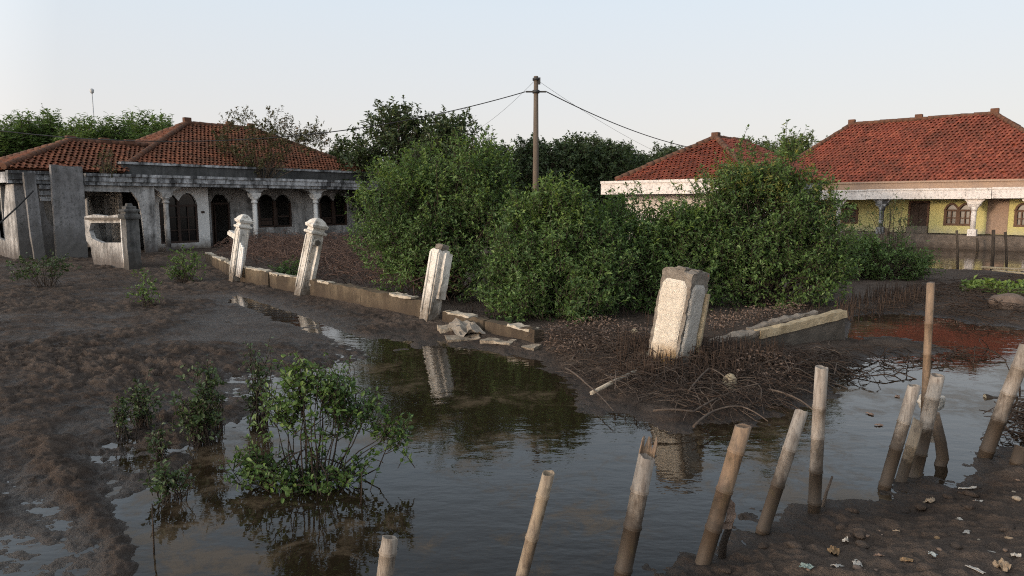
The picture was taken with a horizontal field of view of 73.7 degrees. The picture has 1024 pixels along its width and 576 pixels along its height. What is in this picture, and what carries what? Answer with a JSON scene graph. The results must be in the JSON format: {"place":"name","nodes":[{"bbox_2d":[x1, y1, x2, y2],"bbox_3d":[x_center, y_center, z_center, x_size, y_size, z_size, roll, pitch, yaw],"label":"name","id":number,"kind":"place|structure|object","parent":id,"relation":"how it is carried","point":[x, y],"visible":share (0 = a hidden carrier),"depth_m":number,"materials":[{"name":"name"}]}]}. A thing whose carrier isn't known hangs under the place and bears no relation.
{"place":"outdoors","nodes":[
{"label":"outdoors","id":0,"kind":"place"},
{"bbox_2d":[0,217,1023,575],"bbox_3d":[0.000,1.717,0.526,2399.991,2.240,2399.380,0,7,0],"label":"ground","id":1,"kind":"structure","parent":0,"point":[84,345],"depth_m":7.41,"materials":[{"name":"soil"}]},
{"bbox_2d":[0,111,16,136],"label":"slender tree","id":2,"kind":"object","parent":1,"relation":"on","point":[11,122],"visible":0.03,"depth_m":68.12,"materials":[{"name":"green plant"}]},
{"bbox_2d":[0,122,23,183],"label":"slender tree","id":3,"kind":"object","parent":1,"relation":"on","point":[5,145],"visible":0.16,"depth_m":60.69,"materials":[{"name":"green plant"}]},
{"bbox_2d":[4,108,49,154],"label":"slender tree","id":4,"kind":"object","parent":1,"relation":"on","point":[24,139],"visible":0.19,"depth_m":62.12,"materials":[{"name":"green plant"}]},
{"bbox_2d":[22,172,45,259],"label":"concrete slab","id":5,"kind":"structure","parent":1,"relation":"on","point":[34,217],"depth_m":29.14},
{"bbox_2d":[6,249,80,288],"bbox_3d":[-13.575,-0.488,19.803,1.973,1.324,1.140,-3,8,-23],"label":"mangrove sapling","id":6,"kind":"object","parent":1,"relation":"on","point":[48,262],"visible":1,"depth_m":19.78,"materials":[{"name":"green plant"}]},
{"bbox_2d":[28,103,70,144],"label":"slender tree","id":7,"kind":"object","parent":1,"relation":"on","point":[50,125],"visible":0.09,"depth_m":63.81,"materials":[{"name":"green plant"}]},
{"bbox_2d":[49,165,87,257],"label":"concrete slab","id":8,"kind":"structure","parent":1,"relation":"on","point":[67,198],"depth_m":30.00,"materials":[{"name":"concrete"}]},
{"bbox_2d":[52,113,84,142],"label":"slender tree","id":9,"kind":"object","parent":1,"relation":"on","point":[63,133],"visible":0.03,"depth_m":61.14,"materials":[{"name":"green plant"}]},
{"bbox_2d":[72,112,105,138],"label":"slender tree","id":10,"kind":"object","parent":1,"relation":"on","point":[86,130],"visible":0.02,"depth_m":58.45,"materials":[{"name":"green plant"}]},
{"bbox_2d":[84,214,122,267],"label":"broken wall","id":11,"kind":"structure","parent":1,"relation":"on","point":[106,253],"depth_m":26.44,"materials":[{"name":"paint"}]},
{"bbox_2d":[91,113,119,137],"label":"slender tree","id":12,"kind":"object","parent":1,"relation":"on","point":[97,122],"depth_m":64.31,"materials":[{"name":"green plant"}]},
{"bbox_2d":[96,111,140,139],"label":"slender tree","id":13,"kind":"object","parent":1,"relation":"on","point":[115,133],"visible":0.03,"depth_m":59.41,"materials":[{"name":"green plant"}]},
{"bbox_2d":[109,389,137,441],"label":"mangrove sapling","id":14,"kind":"object","parent":1,"relation":"on","point":[122,420],"visible":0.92,"depth_m":7.19,"materials":[{"name":"green plant"}]},
{"bbox_2d":[119,110,139,132],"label":"slender tree","id":15,"kind":"object","parent":1,"relation":"on","point":[131,117],"visible":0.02,"depth_m":66.33,"materials":[{"name":"green plant"}]},
{"bbox_2d":[118,203,141,269],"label":"gate pillar","id":16,"kind":"structure","parent":1,"relation":"on","point":[129,216],"depth_m":24.90,"materials":[{"name":"paint"}]},
{"bbox_2d":[123,267,162,307],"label":"mangrove sapling","id":17,"kind":"object","parent":1,"relation":"on","point":[145,298],"visible":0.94,"depth_m":16.17,"materials":[{"name":"green plant"}]},
{"bbox_2d":[124,368,167,429],"bbox_3d":[-4.096,1.310,7.523,0.563,0.798,0.436,-2,7,-16],"label":"mangrove sapling","id":18,"kind":"object","parent":1,"relation":"on","point":[140,415],"visible":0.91,"depth_m":7.51,"materials":[{"name":"green plant"}]},
{"bbox_2d":[127,106,167,139],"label":"slender tree","id":19,"kind":"object","parent":1,"relation":"on","point":[139,126],"visible":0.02,"depth_m":64.07,"materials":[{"name":"green plant"}]},
{"bbox_2d":[137,110,167,138],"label":"slender tree","id":20,"kind":"object","parent":1,"relation":"on","point":[158,125],"visible":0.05,"depth_m":61.08,"materials":[{"name":"green plant"}]},
{"bbox_2d":[144,422,171,460],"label":"mangrove sapling","id":21,"kind":"object","parent":1,"relation":"on","point":[160,451],"visible":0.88,"depth_m":6.67,"materials":[{"name":"green plant"}]},
{"bbox_2d":[159,109,173,127],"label":"slender tree","id":22,"kind":"object","parent":1,"relation":"on","point":[169,123],"depth_m":68.01,"materials":[{"name":"green plant"}]},
{"bbox_2d":[138,457,200,508],"bbox_3d":[-2.876,1.708,5.755,0.427,0.585,0.357,5,8,32],"label":"mangrove sapling","id":23,"kind":"object","parent":1,"relation":"on","point":[173,480],"visible":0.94,"depth_m":5.73,"materials":[{"name":"green plant"}]},
{"bbox_2d":[160,244,206,283],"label":"mangrove sapling","id":24,"kind":"object","parent":1,"relation":"on","point":[181,273],"visible":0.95,"depth_m":21.15,"materials":[{"name":"green plant"}]},
{"bbox_2d":[169,354,227,449],"bbox_3d":[-3.237,1.243,7.071,0.608,1.132,0.450,0,7,0],"label":"mangrove sapling","id":25,"kind":"object","parent":1,"relation":"on","point":[200,420],"visible":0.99,"depth_m":7.00,"materials":[{"name":"green plant"}]},
{"bbox_2d":[0,117,399,258],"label":"derelict house","id":26,"kind":"structure","parent":1,"relation":"on","point":[188,195],"depth_m":35.97,"materials":[{"name":"paint"}]},
{"bbox_2d":[93,144,118,176],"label":"roof bush","id":27,"kind":"object","parent":26,"relation":"on","point":[108,167],"visible":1,"depth_m":31.41,"materials":[{"name":"green plant"}]},
{"bbox_2d":[159,194,198,243],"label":"window","id":28,"kind":"structure","parent":26,"relation":"in","point":[183,216],"depth_m":35.52,"materials":[{"name":"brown wood"}]},
{"bbox_2d":[209,105,336,178],"bbox_3d":[-13.353,-8.112,38.307,7.259,4.318,1.317,0,7,0],"label":"roof bush","id":29,"kind":"object","parent":26,"relation":"on","point":[301,139],"visible":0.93,"depth_m":38.22,"materials":[{"name":"green plant"}]},
{"bbox_2d":[258,201,291,227],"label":"window","id":30,"kind":"structure","parent":26,"relation":"in","point":[275,216],"depth_m":40.52,"materials":[{"name":"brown wood"}]},
{"bbox_2d":[319,201,346,225],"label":"window","id":31,"kind":"structure","parent":26,"relation":"in","point":[333,217],"depth_m":43.63,"materials":[{"name":"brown wood"}]},
{"bbox_2d":[205,392,226,432],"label":"mangrove sapling","id":32,"kind":"object","parent":1,"relation":"on","point":[219,427],"visible":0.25,"depth_m":7.50,"materials":[{"name":"green plant"}]},
{"bbox_2d":[205,252,229,275],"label":"fence wall","id":33,"kind":"structure","parent":1,"relation":"on","point":[218,262],"depth_m":25.03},
{"bbox_2d":[227,214,252,281],"bbox_3d":[-8.633,-1.105,21.507,0.442,2.480,1.558,6,6,-44],"label":"fence post","id":34,"kind":"object","parent":1,"relation":"on","point":[239,235],"visible":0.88,"depth_m":21.25,"materials":[{"name":"paint"}]},
{"bbox_2d":[234,335,280,432],"bbox_3d":[-2.858,1.134,7.665,0.542,1.239,0.436,0,7,0],"label":"mangrove sapling","id":35,"kind":"object","parent":1,"relation":"on","point":[255,401],"visible":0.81,"depth_m":7.61,"materials":[{"name":"green plant"}]},
{"bbox_2d":[240,266,296,291],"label":"fence wall","id":36,"kind":"structure","parent":1,"relation":"on","point":[269,278],"depth_m":19.90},
{"bbox_2d":[268,255,300,275],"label":"mangrove shrub","id":37,"kind":"object","parent":1,"relation":"on","point":[279,269],"visible":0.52,"depth_m":21.96,"materials":[{"name":"green plant"}]},
{"bbox_2d":[294,218,328,295],"bbox_3d":[-5.392,-0.658,18.221,0.470,2.461,0.562,9,6,-44],"label":"fence post","id":38,"kind":"object","parent":1,"relation":"on","point":[311,250],"visible":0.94,"depth_m":18.08,"materials":[{"name":"paint"}]},
{"bbox_2d":[219,349,414,521],"bbox_3d":[-1.731,1.310,6.078,1.619,1.557,0.997,-4,8,-30],"label":"mangrove sapling","id":39,"kind":"object","parent":1,"relation":"on","point":[335,397],"visible":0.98,"depth_m":6.02,"materials":[{"name":"green plant"}]},
{"bbox_2d":[319,352,370,407],"bbox_3d":[-2.209,1.246,8.804,0.580,0.893,0.630,-4,8,-32],"label":"mangrove sapling","id":40,"kind":"object","parent":1,"relation":"on","point":[334,373],"visible":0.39,"depth_m":8.78,"materials":[{"name":"green plant"}]},
{"bbox_2d":[212,226,484,300],"bbox_3d":[-7.590,-1.526,27.314,8.031,1.264,26.070,-3,8,-24],"label":"dry brush","id":41,"kind":"object","parent":1,"relation":"on","point":[271,251],"visible":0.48,"depth_m":25.16,"materials":[{"name":"plant"}]},
{"bbox_2d":[309,279,421,317],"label":"fence wall","id":42,"kind":"structure","parent":1,"relation":"on","point":[405,303],"depth_m":16.03,"materials":[{"name":"concrete"}]},
{"bbox_2d":[377,535,397,575],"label":"bamboo stake","id":43,"kind":"object","parent":1,"relation":"on","point":[387,554],"visible":1,"depth_m":4.10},
{"bbox_2d":[314,95,466,232],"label":"leafy tree","id":44,"kind":"object","parent":1,"relation":"on","point":[388,138],"visible":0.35,"depth_m":44.06,"materials":[{"name":"green plant"}]},
{"bbox_2d":[343,124,525,302],"bbox_3d":[-1.758,-1.752,17.142,4.791,4.697,3.866,0,7,0],"label":"mangrove shrub","id":45,"kind":"object","parent":1,"relation":"on","point":[417,239],"visible":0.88,"depth_m":16.54,"materials":[{"name":"green plant"}]},
{"bbox_2d":[419,243,452,321],"bbox_3d":[-1.591,0.072,14.122,0.323,1.997,0.410,7,5,-44],"label":"fence post","id":46,"kind":"object","parent":1,"relation":"on","point":[437,276],"visible":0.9,"depth_m":14.02,"materials":[{"name":"paint"}]},
{"bbox_2d":[437,324,452,333],"bbox_3d":[-1.176,0.775,13.042,0.473,0.132,0.326,-5,11,-17],"label":"wall fragment","id":47,"kind":"object","parent":1,"relation":"on","point":[444,328],"depth_m":12.90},
{"bbox_2d":[394,106,503,215],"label":"leafy tree","id":48,"kind":"object","parent":1,"relation":"on","point":[441,127],"visible":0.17,"depth_m":42.77,"materials":[{"name":"green plant"}]},
{"bbox_2d":[444,333,479,342],"bbox_3d":[-0.904,0.925,12.530,0.630,0.106,0.428,-4,11,-11],"label":"wall fragment","id":49,"kind":"object","parent":1,"relation":"on","point":[455,338],"depth_m":12.46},
{"bbox_2d":[448,318,485,336],"bbox_3d":[-0.909,0.714,12.860,0.551,0.179,0.830,-12,19,-22],"label":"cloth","id":50,"kind":"object","parent":49,"relation":"on","point":[460,328],"visible":0.98,"depth_m":12.76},
{"bbox_2d":[442,310,543,342],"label":"fence wall","id":51,"kind":"structure","parent":1,"relation":"on","point":[508,329],"depth_m":12.55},
{"bbox_2d":[480,338,516,344],"bbox_3d":[-0.241,0.941,12.004,0.634,0.093,0.324,1,10,29],"label":"wall fragment","id":52,"kind":"object","parent":1,"relation":"on","point":[492,341],"depth_m":11.94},
{"bbox_2d":[485,139,532,216],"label":"leafy tree","id":53,"kind":"object","parent":1,"relation":"on","point":[519,168],"visible":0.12,"depth_m":50.93,"materials":[{"name":"green plant"}]},
{"bbox_2d":[512,344,541,350],"bbox_3d":[0.220,1.013,11.672,0.540,0.093,0.307,2,10,34],"label":"wall fragment","id":54,"kind":"object","parent":1,"relation":"on","point":[533,347],"depth_m":11.52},
{"bbox_2d":[516,470,554,575],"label":"bamboo stake","id":55,"kind":"object","parent":1,"relation":"on","point":[535,522],"visible":1,"depth_m":4.09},
{"bbox_2d":[526,76,545,205],"bbox_3d":[0.821,-3.755,23.717,0.700,6.987,0.248,0,7,0],"label":"utility pole","id":56,"kind":"object","parent":1,"relation":"on","point":[536,91],"visible":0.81,"depth_m":23.46,"materials":[{"name":"concrete"}]},
{"bbox_2d":[0,92,523,141],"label":"power cable","id":57,"kind":"object","parent":56,"relation":"attached to","point":[259,138],"visible":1,"depth_m":22.14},
{"bbox_2d":[546,91,691,147],"bbox_3d":[4.883,-6.707,27.984,0.033,1.194,11.815,6,9,38],"label":"power cable","id":58,"kind":"object","parent":56,"relation":"attached to","point":[612,122],"visible":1,"depth_m":26.67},
{"bbox_2d":[510,130,602,201],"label":"dark tree","id":59,"kind":"object","parent":1,"relation":"on","point":[570,154],"visible":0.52,"depth_m":52.22,"materials":[{"name":"green plant"}]},
{"bbox_2d":[463,169,653,325],"bbox_3d":[0.922,-0.823,14.488,4.016,3.422,3.178,2,8,19],"label":"mangrove shrub","id":60,"kind":"object","parent":1,"relation":"on","point":[557,249],"visible":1,"depth_m":14.18,"materials":[{"name":"green plant"}]},
{"bbox_2d":[549,134,633,212],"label":"dark tree","id":61,"kind":"object","parent":1,"relation":"on","point":[612,156],"visible":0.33,"depth_m":54.07,"materials":[{"name":"green plant"}]},
{"bbox_2d":[575,132,635,217],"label":"leafy tree","id":62,"kind":"object","parent":1,"relation":"on","point":[596,141],"visible":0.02,"depth_m":57.86,"materials":[{"name":"green plant"}]},
{"bbox_2d":[615,140,650,213],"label":"dark tree","id":63,"kind":"object","parent":1,"relation":"on","point":[635,160],"visible":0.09,"depth_m":62.94,"materials":[{"name":"green plant"}]},
{"bbox_2d":[613,436,657,575],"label":"bamboo stake","id":64,"kind":"object","parent":1,"relation":"on","point":[632,523],"visible":1,"depth_m":4.53,"materials":[{"name":"wood"}]},
{"bbox_2d":[578,178,736,316],"bbox_3d":[3.430,-0.853,15.446,4.320,3.279,3.278,0,7,0],"label":"mangrove shrub","id":65,"kind":"object","parent":1,"relation":"on","point":[661,239],"visible":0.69,"depth_m":15.36,"materials":[{"name":"green plant"}]},
{"bbox_2d":[633,140,683,168],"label":"leafy tree","id":66,"kind":"object","parent":1,"relation":"on","point":[664,151],"visible":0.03,"depth_m":60.64,"materials":[{"name":"green plant"}]},
{"bbox_2d":[541,296,809,392],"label":"dead leaves","id":67,"kind":"object","parent":1,"relation":"on","point":[716,318],"depth_m":12.60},
{"bbox_2d":[647,266,709,367],"bbox_3d":[2.383,0.512,9.778,0.578,1.633,0.561,15,9,43],"label":"gate post","id":68,"kind":"object","parent":1,"relation":"on","point":[681,308],"visible":0.81,"depth_m":9.57,"materials":[{"name":"concrete"}]},
{"bbox_2d":[454,278,925,387],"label":"breathing roots","id":69,"kind":"object","parent":1,"relation":"on","point":[750,344],"visible":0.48,"depth_m":10.05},
{"bbox_2d":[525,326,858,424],"bbox_3d":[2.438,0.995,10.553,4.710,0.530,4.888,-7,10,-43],"label":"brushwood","id":70,"kind":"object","parent":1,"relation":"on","point":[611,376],"visible":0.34,"depth_m":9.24,"materials":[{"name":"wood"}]},
{"bbox_2d":[653,384,759,412],"bbox_3d":[2.340,1.295,7.996,1.688,0.126,0.252,-5,9,-33],"label":"dead branch","id":71,"kind":"object","parent":70,"relation":"on","point":[693,411],"visible":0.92,"depth_m":7.69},
{"bbox_2d":[538,323,856,420],"bbox_3d":[2.310,1.014,9.892,5.043,0.601,4.067,3,8,25],"label":"brushwood","id":72,"kind":"object","parent":1,"relation":"on","point":[658,378],"visible":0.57,"depth_m":9.30,"materials":[{"name":"wood"}]},
{"bbox_2d":[565,367,613,410],"bbox_3d":[0.992,1.270,8.808,0.076,0.068,1.926,-2,7,-12],"label":"dead branch","id":73,"kind":"object","parent":72,"relation":"on","point":[574,373],"visible":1,"depth_m":8.92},
{"bbox_2d":[590,370,636,394],"bbox_3d":[1.337,1.228,8.928,0.946,0.170,0.047,-7,10,-43],"label":"wood lath","id":74,"kind":"object","parent":72,"relation":"on","point":[602,387],"visible":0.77,"depth_m":8.79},
{"bbox_2d":[692,405,767,427],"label":"dead branch","id":75,"kind":"object","parent":72,"relation":"on","point":[700,419],"visible":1,"depth_m":7.64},
{"bbox_2d":[600,132,840,246],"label":"tiled house","id":76,"kind":"structure","parent":1,"relation":"on","point":[680,166],"depth_m":31.57,"materials":[{"name":"red tile"}]},
{"bbox_2d":[695,423,751,564],"bbox_3d":[1.403,1.581,4.691,0.125,1.375,0.121,13,7,-2],"label":"bamboo stake","id":77,"kind":"object","parent":1,"relation":"on","point":[725,485],"visible":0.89,"depth_m":4.63,"materials":[{"name":"wood"}]},
{"bbox_2d":[718,507,734,558],"bbox_3d":[1.504,1.806,4.808,0.113,0.602,0.058,0,7,0],"label":"prop stick","id":78,"kind":"object","parent":1,"relation":"on","point":[723,542],"visible":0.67,"depth_m":4.79,"materials":[{"name":"brown wood"}]},
{"bbox_2d":[722,500,735,529],"bbox_3d":[1.517,1.575,4.734,0.076,0.223,0.030,16,-6,-13],"label":"wooden post","id":79,"kind":"object","parent":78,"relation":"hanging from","point":[730,518],"visible":0.89,"depth_m":4.74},
{"bbox_2d":[747,136,775,151],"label":"leafy tree","id":80,"kind":"object","parent":1,"relation":"on","point":[762,143],"visible":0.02,"depth_m":68.27,"materials":[{"name":"green plant"}]},
{"bbox_2d":[670,119,863,309],"bbox_3d":[5.928,-1.565,16.140,4.880,4.726,2.990,0,7,0],"label":"mangrove shrub","id":81,"kind":"object","parent":1,"relation":"on","point":[771,251],"visible":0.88,"depth_m":15.65,"materials":[{"name":"green plant"}]},
{"bbox_2d":[702,309,847,346],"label":"fallen wall","id":82,"kind":"structure","parent":1,"relation":"on","point":[829,325],"depth_m":11.76,"materials":[{"name":"concrete"}]},
{"bbox_2d":[755,409,807,535],"bbox_3d":[1.987,1.559,5.163,0.110,1.370,0.109,15,7,-2],"label":"bamboo stake","id":83,"kind":"object","parent":1,"relation":"on","point":[781,472],"visible":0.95,"depth_m":5.11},
{"bbox_2d":[763,129,818,157],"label":"leafy tree","id":84,"kind":"object","parent":1,"relation":"on","point":[806,143],"visible":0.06,"depth_m":64.06,"materials":[{"name":"green plant"}]},
{"bbox_2d":[787,541,803,549],"bbox_3d":[2.015,1.831,4.843,0.084,0.050,0.125,-5,9,-34],"label":"mud clod","id":85,"kind":"object","parent":1,"relation":"on","point":[792,544],"visible":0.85,"depth_m":4.83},
{"bbox_2d":[807,365,827,513],"bbox_3d":[2.440,1.383,5.468,0.114,1.546,0.114,0,7,0],"label":"bamboo stake","id":86,"kind":"object","parent":1,"relation":"on","point":[817,437],"visible":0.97,"depth_m":5.41,"materials":[{"name":"wood"}]},
{"bbox_2d":[821,476,832,506],"bbox_3d":[2.585,1.724,5.623,0.104,0.366,0.031,0,7,0],"label":"thin stick","id":87,"kind":"object","parent":1,"relation":"on","point":[826,494],"visible":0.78,"depth_m":5.61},
{"bbox_2d":[841,194,921,263],"bbox_3d":[14.441,-2.222,26.730,2.924,2.966,1.646,0,7,0],"label":"young tree","id":88,"kind":"object","parent":1,"relation":"on","point":[889,219],"visible":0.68,"depth_m":26.84,"materials":[{"name":"green plant"}]},
{"bbox_2d":[829,224,945,280],"bbox_3d":[11.548,-0.943,21.565,4.028,2.210,1.913,0,7,0],"label":"mangrove shrub","id":89,"kind":"object","parent":1,"relation":"on","point":[869,252],"visible":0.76,"depth_m":21.31,"materials":[{"name":"green plant"}]},
{"bbox_2d":[877,384,920,490],"bbox_3d":[3.337,1.474,5.969,0.118,1.324,0.116,12,7,-2],"label":"bamboo stake","id":90,"kind":"object","parent":1,"relation":"on","point":[899,436],"visible":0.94,"depth_m":5.92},
{"bbox_2d":[795,108,1023,251],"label":"yellow house","id":91,"kind":"structure","parent":1,"relation":"on","point":[944,177],"depth_m":39.55,"materials":[{"name":"tile"}]},
{"bbox_2d":[841,203,858,223],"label":"window","id":92,"kind":"structure","parent":91,"relation":"in","point":[855,211],"depth_m":42.39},
{"bbox_2d":[943,203,970,225],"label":"window","id":93,"kind":"structure","parent":91,"relation":"in","point":[954,215],"depth_m":38.53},
{"bbox_2d":[1013,203,1023,226],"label":"window","id":94,"kind":"structure","parent":91,"relation":"in","point":[1019,210],"depth_m":36.62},
{"bbox_2d":[895,417,923,482],"bbox_3d":[3.527,1.617,6.129,0.108,0.931,0.102,12,7,-1],"label":"bamboo stake","id":95,"kind":"object","parent":1,"relation":"on","point":[909,452],"visible":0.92,"depth_m":6.08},
{"bbox_2d":[831,339,1009,383],"bbox_3d":[6.376,1.131,10.837,4.423,0.401,1.631,-3,8,-23],"label":"brushwood","id":96,"kind":"object","parent":1,"relation":"on","point":[953,354],"visible":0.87,"depth_m":10.74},
{"bbox_2d":[909,373,944,478],"bbox_3d":[3.750,1.430,6.249,0.138,1.326,0.137,9,7,-1],"label":"bamboo stake","id":97,"kind":"object","parent":1,"relation":"on","point":[932,396],"visible":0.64,"depth_m":6.18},
{"bbox_2d":[916,562,937,570],"bbox_3d":[2.555,1.724,4.205,0.130,0.056,0.092,0,7,2],"label":"mud clod","id":98,"kind":"object","parent":1,"relation":"on","point":[921,566],"visible":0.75,"depth_m":4.19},
{"bbox_2d":[920,281,934,415],"bbox_3d":[4.616,0.961,7.604,0.094,2.081,0.094,-2,7,0],"label":"bamboo stake","id":99,"kind":"object","parent":1,"relation":"on","point":[928,329],"visible":0.66,"depth_m":7.52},
{"bbox_2d":[844,274,1023,330],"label":"brushwood","id":100,"kind":"object","parent":1,"relation":"on","point":[973,299],"visible":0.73,"depth_m":15.89,"materials":[{"name":"wood"}]},
{"bbox_2d":[932,412,948,469],"bbox_3d":[4.024,1.551,6.471,0.183,0.733,0.348,6,9,40],"label":"prop stick","id":101,"kind":"object","parent":1,"relation":"on","point":[942,454],"visible":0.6,"depth_m":6.49,"materials":[{"name":"brown wood"}]},
{"bbox_2d":[955,230,958,267],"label":"wooden stake","id":102,"kind":"object","parent":1,"relation":"on","point":[957,252],"visible":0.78,"depth_m":26.11,"materials":[{"name":"brown wood"}]},
{"bbox_2d":[959,275,1023,294],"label":"leafy plant","id":103,"kind":"object","parent":1,"relation":"on","point":[971,284],"visible":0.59,"depth_m":18.52,"materials":[{"name":"green plant"}]},
{"bbox_2d":[990,230,994,266],"bbox_3d":[18.107,-1.296,25.727,0.186,1.792,0.116,0,7,0],"label":"wooden stake","id":104,"kind":"object","parent":1,"relation":"on","point":[992,249],"visible":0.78,"depth_m":25.67,"materials":[{"name":"brown wood"}]},
{"bbox_2d":[976,343,1023,458],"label":"bamboo stake","id":105,"kind":"object","parent":1,"relation":"on","point":[1002,409],"visible":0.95,"depth_m":6.56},
{"bbox_2d":[979,390,1023,443],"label":"brushwood","id":106,"kind":"object","parent":1,"relation":"on","point":[1017,418],"visible":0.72,"depth_m":7.29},
{"bbox_2d":[992,558,1012,571],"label":"litter","id":107,"kind":"object","parent":1,"relation":"on","point":[1005,566],"visible":1,"depth_m":4.13,"materials":[{"name":"beige plastic"}]},
{"bbox_2d":[982,358,1023,404],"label":"drift log","id":108,"kind":"object","parent":1,"relation":"on","point":[990,396],"visible":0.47,"depth_m":8.78,"materials":[{"name":"wood"}]},
{"bbox_2d":[988,293,1023,309],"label":"stone","id":109,"kind":"object","parent":1,"relation":"on","point":[1008,298],"visible":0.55,"depth_m":15.49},
{"bbox_2d":[1004,232,1007,267],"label":"wooden stake","id":110,"kind":"object","parent":1,"relation":"on","point":[1006,249],"visible":0.78,"depth_m":26.10,"materials":[{"name":"brown wood"}]},
{"bbox_2d":[1009,444,1023,464],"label":"bamboo stake","id":111,"kind":"object","parent":1,"relation":"on","point":[1017,456],"visible":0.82,"depth_m":6.38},
{"bbox_2d":[0,0,1023,166],"label":"sky","id":112,"kind":"structure","parent":0,"point":[683,72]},
{"bbox_2d":[23,247,1023,575],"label":"water","id":113,"kind":"structure","parent":0,"point":[173,555],"depth_m":6.42,"materials":[{"name":"liquid"}]},
{"bbox_2d":[917,394,944,411],"bbox_3d":[4.902,1.323,7.981,0.294,0.248,0.166,0,7,0],"label":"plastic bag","id":114,"kind":"object","parent":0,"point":[941,404],"visible":0.36,"depth_m":7.93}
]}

